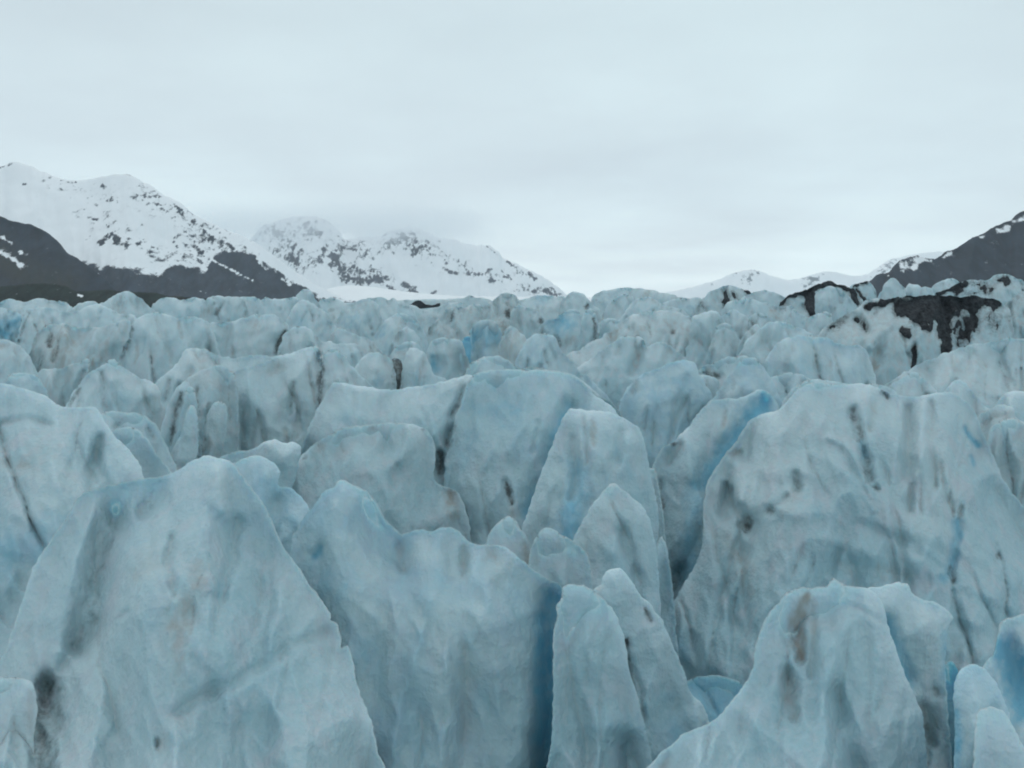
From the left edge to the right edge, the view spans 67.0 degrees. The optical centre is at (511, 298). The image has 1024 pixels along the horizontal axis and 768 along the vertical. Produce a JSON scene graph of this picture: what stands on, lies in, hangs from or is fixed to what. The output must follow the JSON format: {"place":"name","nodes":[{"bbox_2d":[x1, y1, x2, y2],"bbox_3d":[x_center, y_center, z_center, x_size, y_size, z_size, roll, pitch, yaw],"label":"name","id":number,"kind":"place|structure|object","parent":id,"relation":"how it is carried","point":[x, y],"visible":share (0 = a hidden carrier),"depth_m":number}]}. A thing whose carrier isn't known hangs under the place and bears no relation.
{"place":"outdoors","nodes":[
{"label":"outdoors","id":0,"kind":"place"},
{"bbox_2d":[0,216,118,290],"bbox_3d":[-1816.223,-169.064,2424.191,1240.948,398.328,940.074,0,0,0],"label":"mountain","id":1,"kind":"structure","parent":0,"point":[30,254],"depth_m":2399.02},
{"bbox_2d":[0,283,205,307],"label":"wooded hill","id":2,"kind":"structure","parent":0,"point":[47,291],"depth_m":1276.89},
{"bbox_2d":[0,162,355,302],"bbox_3d":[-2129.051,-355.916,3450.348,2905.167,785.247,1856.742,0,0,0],"label":"mountain","id":3,"kind":"structure","parent":0,"point":[126,232],"depth_m":3341.22},
{"bbox_2d":[250,216,566,296],"bbox_3d":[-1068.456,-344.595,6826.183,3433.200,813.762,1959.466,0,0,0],"label":"mountain","id":4,"kind":"structure","parent":0,"point":[322,253],"depth_m":6647.25},
{"bbox_2d":[327,285,689,300],"bbox_3d":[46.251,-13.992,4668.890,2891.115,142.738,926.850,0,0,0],"label":"snowfield","id":5,"kind":"structure","parent":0,"point":[356,292],"depth_m":4855.08},
{"bbox_2d":[0,0,1023,296],"label":"sky","id":6,"kind":"structure","parent":0,"point":[596,146]},
{"bbox_2d":[665,251,943,298],"bbox_3d":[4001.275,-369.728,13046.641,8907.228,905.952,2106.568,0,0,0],"label":"mountain","id":7,"kind":"structure","parent":0,"point":[751,281],"depth_m":13047.73},
{"bbox_2d":[869,211,1023,296],"bbox_3d":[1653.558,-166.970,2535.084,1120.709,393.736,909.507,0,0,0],"label":"mountain","id":8,"kind":"structure","parent":0,"point":[991,252],"depth_m":2519.89},
{"bbox_3d":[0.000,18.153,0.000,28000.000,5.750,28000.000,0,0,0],"label":"glacier","id":9,"kind":"structure","parent":0,"visible":0},
{"bbox_2d":[0,308,21,342],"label":"serac","id":10,"kind":"object","parent":9,"relation":"on","point":[10,321],"visible":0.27,"depth_m":168.45},
{"bbox_2d":[0,676,37,754],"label":"serac","id":11,"kind":"object","parent":9,"relation":"on","point":[18,707],"visible":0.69,"depth_m":19.73},
{"bbox_2d":[0,339,37,382],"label":"serac","id":12,"kind":"object","parent":9,"relation":"on","point":[15,358],"visible":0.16,"depth_m":96.59},
{"bbox_2d":[4,373,48,397],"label":"serac","id":13,"kind":"object","parent":9,"relation":"on","point":[31,382],"visible":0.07,"depth_m":75.92},
{"bbox_2d":[0,298,74,343],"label":"serac","id":14,"kind":"object","parent":9,"relation":"on","point":[20,307],"visible":0.12,"depth_m":228.65},
{"bbox_2d":[37,358,89,406],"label":"serac","id":15,"kind":"object","parent":9,"relation":"on","point":[61,385],"visible":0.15,"depth_m":83.45},
{"bbox_2d":[0,383,143,658],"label":"serac","id":16,"kind":"object","parent":9,"relation":"on","point":[56,461],"visible":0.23,"depth_m":30.83},
{"bbox_2d":[16,304,136,354],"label":"serac","id":17,"kind":"object","parent":9,"relation":"on","point":[36,320],"visible":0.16,"depth_m":162.88},
{"bbox_2d":[29,319,131,372],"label":"serac","id":18,"kind":"object","parent":9,"relation":"on","point":[59,346],"visible":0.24,"depth_m":100.64},
{"bbox_2d":[65,359,165,430],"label":"serac","id":19,"kind":"object","parent":9,"relation":"on","point":[110,385],"visible":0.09,"depth_m":60.82},
{"bbox_2d":[100,291,154,317],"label":"serac","id":20,"kind":"object","parent":9,"relation":"on","point":[126,302],"visible":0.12,"depth_m":222.46},
{"bbox_2d":[101,411,176,472],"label":"serac","id":21,"kind":"object","parent":9,"relation":"on","point":[147,427],"visible":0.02,"depth_m":45.92},
{"bbox_2d":[112,427,171,477],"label":"serac","id":22,"kind":"object","parent":9,"relation":"on","point":[136,443],"visible":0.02,"depth_m":37.84},
{"bbox_2d":[118,312,220,383],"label":"serac","id":23,"kind":"object","parent":9,"relation":"on","point":[156,345],"visible":0.14,"depth_m":95.14},
{"bbox_2d":[160,381,189,452],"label":"serac","id":24,"kind":"object","parent":9,"relation":"on","point":[169,428],"visible":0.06,"depth_m":49.37},
{"bbox_2d":[151,297,205,317],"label":"serac","id":25,"kind":"object","parent":9,"relation":"on","point":[176,307],"visible":0.16,"depth_m":225.52},
{"bbox_2d":[170,405,198,469],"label":"serac","id":26,"kind":"object","parent":9,"relation":"on","point":[184,452],"visible":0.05,"depth_m":46.38},
{"bbox_2d":[176,386,201,458],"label":"serac","id":27,"kind":"object","parent":9,"relation":"on","point":[190,397],"visible":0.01,"depth_m":48.70},
{"bbox_2d":[0,455,384,767],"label":"serac","id":28,"kind":"object","parent":9,"relation":"on","point":[180,618],"visible":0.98,"depth_m":20.66},
{"bbox_2d":[185,365,239,455],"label":"serac","id":29,"kind":"object","parent":9,"relation":"on","point":[212,385],"visible":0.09,"depth_m":54.26},
{"bbox_2d":[202,401,227,457],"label":"serac","id":30,"kind":"object","parent":9,"relation":"on","point":[215,432],"visible":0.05,"depth_m":49.44},
{"bbox_2d":[199,295,249,322],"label":"serac","id":31,"kind":"object","parent":9,"relation":"on","point":[217,309],"visible":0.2,"depth_m":213.13},
{"bbox_2d":[155,348,323,419],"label":"serac","id":32,"kind":"object","parent":9,"relation":"on","point":[192,361],"visible":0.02,"depth_m":69.08},
{"bbox_2d":[210,314,288,358],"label":"serac","id":33,"kind":"object","parent":9,"relation":"on","point":[254,334],"visible":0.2,"depth_m":102.75},
{"bbox_2d":[220,439,300,487],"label":"serac","id":34,"kind":"object","parent":9,"relation":"on","point":[284,457],"visible":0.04,"depth_m":40.49},
{"bbox_2d":[240,296,298,321],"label":"serac","id":35,"kind":"object","parent":9,"relation":"on","point":[281,308],"visible":0.12,"depth_m":220.19},
{"bbox_2d":[233,455,309,554],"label":"serac","id":36,"kind":"object","parent":9,"relation":"on","point":[287,508],"visible":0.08,"depth_m":29.43},
{"bbox_2d":[234,346,321,450],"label":"serac","id":37,"kind":"object","parent":9,"relation":"on","point":[278,398],"visible":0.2,"depth_m":56.23},
{"bbox_2d":[296,289,321,308],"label":"serac","id":38,"kind":"object","parent":9,"relation":"on","point":[305,294],"visible":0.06,"depth_m":238.90},
{"bbox_2d":[286,300,336,341],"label":"serac","id":39,"kind":"object","parent":9,"relation":"on","point":[314,318],"visible":0.22,"depth_m":172.18},
{"bbox_2d":[277,326,364,367],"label":"serac","id":40,"kind":"object","parent":9,"relation":"on","point":[295,338],"visible":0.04,"depth_m":99.21},
{"bbox_2d":[315,348,372,412],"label":"serac","id":41,"kind":"object","parent":9,"relation":"on","point":[337,367],"visible":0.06,"depth_m":65.23},
{"bbox_2d":[328,327,382,354],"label":"serac","id":42,"kind":"object","parent":9,"relation":"on","point":[343,336],"visible":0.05,"depth_m":111.17},
{"bbox_2d":[335,299,383,340],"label":"serac","id":43,"kind":"object","parent":9,"relation":"on","point":[362,318],"visible":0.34,"depth_m":201.55},
{"bbox_2d":[318,297,420,325],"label":"serac","id":44,"kind":"object","parent":9,"relation":"on","point":[331,307],"visible":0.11,"depth_m":247.42},
{"bbox_2d":[355,352,396,389],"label":"serac","id":45,"kind":"object","parent":9,"relation":"on","point":[375,370],"visible":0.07,"depth_m":79.10},
{"bbox_2d":[292,422,471,542],"bbox_3d":[-8.477,19.088,41.870,14.997,24.406,13.983,0,0,0],"label":"serac","id":46,"kind":"object","parent":9,"relation":"on","point":[388,467],"visible":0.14,"depth_m":41.75},
{"bbox_2d":[301,375,471,485],"bbox_3d":[-9.053,17.762,45.549,20.532,26.293,15.871,0,0,0],"label":"serac","id":47,"kind":"object","parent":9,"relation":"on","point":[432,409],"visible":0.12,"depth_m":45.92},
{"bbox_2d":[372,313,427,354],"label":"serac","id":48,"kind":"object","parent":9,"relation":"on","point":[389,328],"visible":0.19,"depth_m":158.20},
{"bbox_2d":[387,326,425,356],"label":"serac","id":49,"kind":"object","parent":9,"relation":"on","point":[405,334],"visible":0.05,"depth_m":127.35},
{"bbox_2d":[390,341,423,362],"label":"serac","id":50,"kind":"object","parent":9,"relation":"on","point":[400,351],"visible":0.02,"depth_m":105.85},
{"bbox_2d":[400,348,446,388],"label":"serac","id":51,"kind":"object","parent":9,"relation":"on","point":[417,369],"visible":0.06,"depth_m":77.06},
{"bbox_2d":[290,480,561,767],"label":"serac","id":52,"kind":"object","parent":9,"relation":"on","point":[446,633],"visible":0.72,"depth_m":23.92},
{"bbox_2d":[409,302,467,333],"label":"serac","id":53,"kind":"object","parent":9,"relation":"on","point":[427,318],"visible":0.17,"depth_m":376.29},
{"bbox_2d":[397,295,491,309],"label":"serac","id":54,"kind":"object","parent":9,"relation":"on","point":[468,300],"visible":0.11,"depth_m":477.69},
{"bbox_2d":[426,337,468,379],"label":"serac","id":55,"kind":"object","parent":9,"relation":"on","point":[447,358],"visible":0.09,"depth_m":89.56},
{"bbox_2d":[426,304,484,346],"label":"serac","id":56,"kind":"object","parent":9,"relation":"on","point":[454,322],"visible":0.22,"depth_m":182.43},
{"bbox_2d":[469,319,502,361],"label":"serac","id":57,"kind":"object","parent":9,"relation":"on","point":[485,336],"visible":0.15,"depth_m":94.82},
{"bbox_2d":[482,293,520,333],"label":"serac","id":58,"kind":"object","parent":9,"relation":"on","point":[498,309],"visible":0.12,"depth_m":198.02},
{"bbox_2d":[485,516,530,564],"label":"serac","id":59,"kind":"object","parent":9,"relation":"on","point":[508,533],"visible":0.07,"depth_m":30.41},
{"bbox_2d":[498,326,525,364],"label":"serac","id":60,"kind":"object","parent":9,"relation":"on","point":[511,342],"visible":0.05,"depth_m":85.38},
{"bbox_2d":[510,303,544,338],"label":"serac","id":61,"kind":"object","parent":9,"relation":"on","point":[526,322],"visible":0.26,"depth_m":188.87},
{"bbox_2d":[444,369,618,544],"bbox_3d":[2.245,17.680,44.251,19.958,27.070,15.816,0,0,0],"label":"serac","id":62,"kind":"object","parent":9,"relation":"on","point":[507,422],"visible":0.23,"depth_m":43.53},
{"bbox_2d":[520,295,564,322],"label":"serac","id":63,"kind":"object","parent":9,"relation":"on","point":[547,307],"visible":0.18,"depth_m":258.67},
{"bbox_2d":[465,356,622,416],"bbox_3d":[2.069,16.442,53.815,21.945,24.788,14.496,0,0,0],"label":"serac","id":64,"kind":"object","parent":9,"relation":"on","point":[484,363],"visible":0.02,"depth_m":54.97},
{"bbox_2d":[537,309,581,354],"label":"serac","id":65,"kind":"object","parent":9,"relation":"on","point":[563,329],"visible":0.21,"depth_m":157.91},
{"bbox_2d":[528,527,592,589],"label":"serac","id":66,"kind":"object","parent":9,"relation":"on","point":[560,559],"visible":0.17,"depth_m":29.43},
{"bbox_2d":[515,333,612,402],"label":"serac","id":67,"kind":"object","parent":9,"relation":"on","point":[543,350],"visible":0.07,"depth_m":77.13},
{"bbox_2d":[558,291,601,322],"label":"serac","id":68,"kind":"object","parent":9,"relation":"on","point":[581,303],"visible":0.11,"depth_m":242.82},
{"bbox_2d":[576,308,597,350],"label":"serac","id":69,"kind":"object","parent":9,"relation":"on","point":[588,329],"visible":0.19,"depth_m":148.88},
{"bbox_2d":[522,408,658,547],"bbox_3d":[3.985,18.453,37.617,9.734,26.133,12.526,0,0,0],"label":"serac","id":70,"kind":"object","parent":9,"relation":"on","point":[593,455],"visible":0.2,"depth_m":36.75},
{"bbox_2d":[547,584,652,767],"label":"serac","id":71,"kind":"object","parent":9,"relation":"on","point":[597,720],"visible":1,"depth_m":22.17},
{"bbox_2d":[598,318,619,338],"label":"serac","id":72,"kind":"object","parent":9,"relation":"on","point":[608,325],"visible":0.06,"depth_m":147.96},
{"bbox_2d":[597,294,634,334],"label":"serac","id":73,"kind":"object","parent":9,"relation":"on","point":[617,307],"visible":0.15,"depth_m":232.95},
{"bbox_2d":[573,483,660,617],"bbox_3d":[4.632,21.432,32.220,7.936,27.143,13.054,0,0,0],"label":"serac","id":74,"kind":"object","parent":9,"relation":"on","point":[614,530],"visible":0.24,"depth_m":32.21},
{"bbox_2d":[566,310,691,367],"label":"serac","id":75,"kind":"object","parent":9,"relation":"on","point":[671,328],"visible":0.16,"depth_m":125.02},
{"bbox_2d":[591,287,682,316],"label":"serac","id":76,"kind":"object","parent":9,"relation":"on","point":[601,300],"visible":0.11,"depth_m":282.70},
{"bbox_2d":[577,336,697,408],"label":"serac","id":77,"kind":"object","parent":9,"relation":"on","point":[614,370],"visible":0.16,"depth_m":88.34},
{"bbox_2d":[594,568,709,767],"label":"serac","id":78,"kind":"object","parent":9,"relation":"on","point":[672,708],"visible":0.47,"depth_m":23.73},
{"bbox_2d":[618,296,689,321],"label":"serac","id":79,"kind":"object","parent":9,"relation":"on","point":[642,305],"visible":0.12,"depth_m":213.15},
{"bbox_2d":[650,468,665,542],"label":"serac","id":80,"kind":"object","parent":9,"relation":"on","point":[655,485],"visible":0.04,"depth_m":38.50},
{"bbox_2d":[618,359,712,467],"bbox_3d":[13.046,16.378,60.797,17.570,23.007,14.811,0,0,0],"label":"serac","id":81,"kind":"object","parent":9,"relation":"on","point":[663,406],"visible":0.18,"depth_m":60.61},
{"bbox_2d":[656,537,678,657],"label":"serac","id":82,"kind":"object","parent":9,"relation":"on","point":[666,598],"visible":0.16,"depth_m":34.49},
{"bbox_2d":[662,297,701,316],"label":"serac","id":83,"kind":"object","parent":9,"relation":"on","point":[688,306],"visible":0.13,"depth_m":273.52},
{"bbox_2d":[700,375,719,397],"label":"serac","id":84,"kind":"object","parent":9,"relation":"on","point":[712,384],"visible":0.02,"depth_m":67.84},
{"bbox_2d":[686,310,739,369],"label":"serac","id":85,"kind":"object","parent":9,"relation":"on","point":[703,328],"visible":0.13,"depth_m":120.32},
{"bbox_2d":[652,389,778,600],"bbox_3d":[12.454,18.037,43.261,11.506,25.750,14.471,0,0,9],"label":"serac","id":86,"kind":"object","parent":9,"relation":"on","point":[687,462],"visible":0.16,"depth_m":42.42},
{"bbox_2d":[687,675,743,721],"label":"serac","id":87,"kind":"object","parent":9,"relation":"on","point":[714,695],"visible":0.18,"depth_m":31.03},
{"bbox_2d":[705,323,739,364],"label":"serac","id":88,"kind":"object","parent":9,"relation":"on","point":[725,340],"visible":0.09,"depth_m":111.11},
{"bbox_2d":[694,285,750,314],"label":"serac","id":89,"kind":"object","parent":9,"relation":"on","point":[718,299],"visible":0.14,"depth_m":253.02},
{"bbox_2d":[698,355,748,387],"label":"serac","id":90,"kind":"object","parent":9,"relation":"on","point":[720,370],"visible":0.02,"depth_m":85.96},
{"bbox_2d":[722,309,747,339],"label":"serac","id":91,"kind":"object","parent":9,"relation":"on","point":[737,320],"visible":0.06,"depth_m":131.20},
{"bbox_2d":[712,358,781,409],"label":"serac","id":92,"kind":"object","parent":9,"relation":"on","point":[745,376],"visible":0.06,"depth_m":59.28},
{"bbox_2d":[736,324,759,356],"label":"serac","id":93,"kind":"object","parent":9,"relation":"on","point":[752,330],"visible":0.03,"depth_m":109.57},
{"bbox_2d":[720,298,794,321],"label":"serac","id":94,"kind":"object","parent":9,"relation":"on","point":[747,307],"visible":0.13,"depth_m":173.91},
{"bbox_2d":[747,313,773,330],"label":"serac","id":95,"kind":"object","parent":9,"relation":"on","point":[761,320],"visible":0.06,"depth_m":125.82},
{"bbox_2d":[741,290,784,306],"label":"serac","id":96,"kind":"object","parent":9,"relation":"on","point":[772,298],"visible":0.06,"depth_m":246.93},
{"bbox_2d":[737,321,812,371],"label":"serac","id":97,"kind":"object","parent":9,"relation":"on","point":[762,342],"visible":0.06,"depth_m":91.22},
{"bbox_2d":[647,578,927,767],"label":"serac","id":98,"kind":"object","parent":9,"relation":"on","point":[826,685],"visible":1,"depth_m":18.19},
{"bbox_2d":[771,372,810,401],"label":"serac","id":99,"kind":"object","parent":9,"relation":"on","point":[785,383],"visible":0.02,"depth_m":65.91},
{"bbox_2d":[786,309,809,328],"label":"serac","id":100,"kind":"object","parent":9,"relation":"on","point":[795,318],"visible":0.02,"depth_m":139.38},
{"bbox_2d":[803,312,832,335],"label":"serac","id":101,"kind":"object","parent":9,"relation":"on","point":[815,324],"visible":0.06,"depth_m":123.38},
{"bbox_2d":[766,335,875,383],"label":"serac","id":102,"kind":"object","parent":9,"relation":"on","point":[815,357],"visible":0.11,"depth_m":68.91},
{"bbox_2d":[779,281,862,316],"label":"serac","id":103,"kind":"object","parent":9,"relation":"on","point":[802,302],"visible":0.16,"depth_m":223.00},
{"bbox_2d":[815,286,857,321],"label":"serac","id":104,"kind":"object","parent":9,"relation":"on","point":[837,303],"visible":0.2,"depth_m":203.26},
{"bbox_2d":[782,379,896,405],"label":"serac","id":105,"kind":"object","parent":9,"relation":"on","point":[803,383],"visible":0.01,"depth_m":52.91},
{"bbox_2d":[674,381,1023,683],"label":"serac","id":106,"kind":"object","parent":9,"relation":"on","point":[816,484],"visible":0.51,"depth_m":36.01},
{"bbox_2d":[850,281,877,301],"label":"serac","id":107,"kind":"object","parent":9,"relation":"on","point":[865,290],"visible":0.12,"depth_m":260.53},
{"bbox_2d":[878,278,905,299],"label":"serac","id":108,"kind":"object","parent":9,"relation":"on","point":[893,288],"visible":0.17,"depth_m":233.04},
{"bbox_2d":[867,582,952,767],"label":"serac","id":109,"kind":"object","parent":9,"relation":"on","point":[918,626],"visible":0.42,"depth_m":20.69},
{"bbox_2d":[889,372,936,396],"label":"serac","id":110,"kind":"object","parent":9,"relation":"on","point":[915,384],"visible":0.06,"depth_m":55.81},
{"bbox_2d":[816,295,1014,385],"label":"serac","id":111,"kind":"object","parent":9,"relation":"on","point":[896,337],"visible":0.34,"depth_m":108.66},
{"bbox_2d":[905,283,933,296],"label":"serac","id":112,"kind":"object","parent":9,"relation":"on","point":[913,290],"visible":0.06,"depth_m":238.81},
{"bbox_2d":[932,278,958,294],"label":"serac","id":113,"kind":"object","parent":9,"relation":"on","point":[942,285],"visible":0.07,"depth_m":260.96},
{"bbox_2d":[945,661,958,767],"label":"serac","id":114,"kind":"object","parent":9,"relation":"on","point":[951,670],"visible":0.21,"depth_m":22.96},
{"bbox_2d":[884,337,1023,408],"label":"serac","id":115,"kind":"object","parent":9,"relation":"on","point":[991,373],"visible":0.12,"depth_m":70.09},
{"bbox_2d":[944,379,988,416],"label":"serac","id":116,"kind":"object","parent":9,"relation":"on","point":[961,389],"visible":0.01,"depth_m":51.71},
{"bbox_2d":[935,274,1023,304],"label":"serac","id":117,"kind":"object","parent":9,"relation":"on","point":[1003,289],"visible":0.15,"depth_m":202.87},
{"bbox_2d":[953,664,1023,767],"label":"serac","id":118,"kind":"object","parent":9,"relation":"on","point":[976,689],"visible":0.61,"depth_m":17.07},
{"bbox_2d":[973,706,1023,767],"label":"serac","id":119,"kind":"object","parent":9,"relation":"on","point":[997,743],"visible":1,"depth_m":15.35},
{"bbox_2d":[978,404,1023,439],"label":"serac","id":120,"kind":"object","parent":9,"relation":"on","point":[989,418],"visible":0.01,"depth_m":43.85},
{"bbox_2d":[983,614,1023,745],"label":"serac","id":121,"kind":"object","parent":9,"relation":"on","point":[1003,666],"visible":0.45,"depth_m":21.19},
{"bbox_2d":[987,418,1023,506],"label":"serac","id":122,"kind":"object","parent":9,"relation":"on","point":[1005,439],"visible":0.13,"depth_m":40.75},
{"bbox_2d":[994,391,1023,421],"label":"serac","id":123,"kind":"object","parent":9,"relation":"on","point":[1014,400],"visible":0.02,"depth_m":47.52},
{"bbox_2d":[1005,291,1023,338],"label":"serac","id":124,"kind":"object","parent":9,"relation":"on","point":[1015,304],"visible":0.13,"depth_m":147.70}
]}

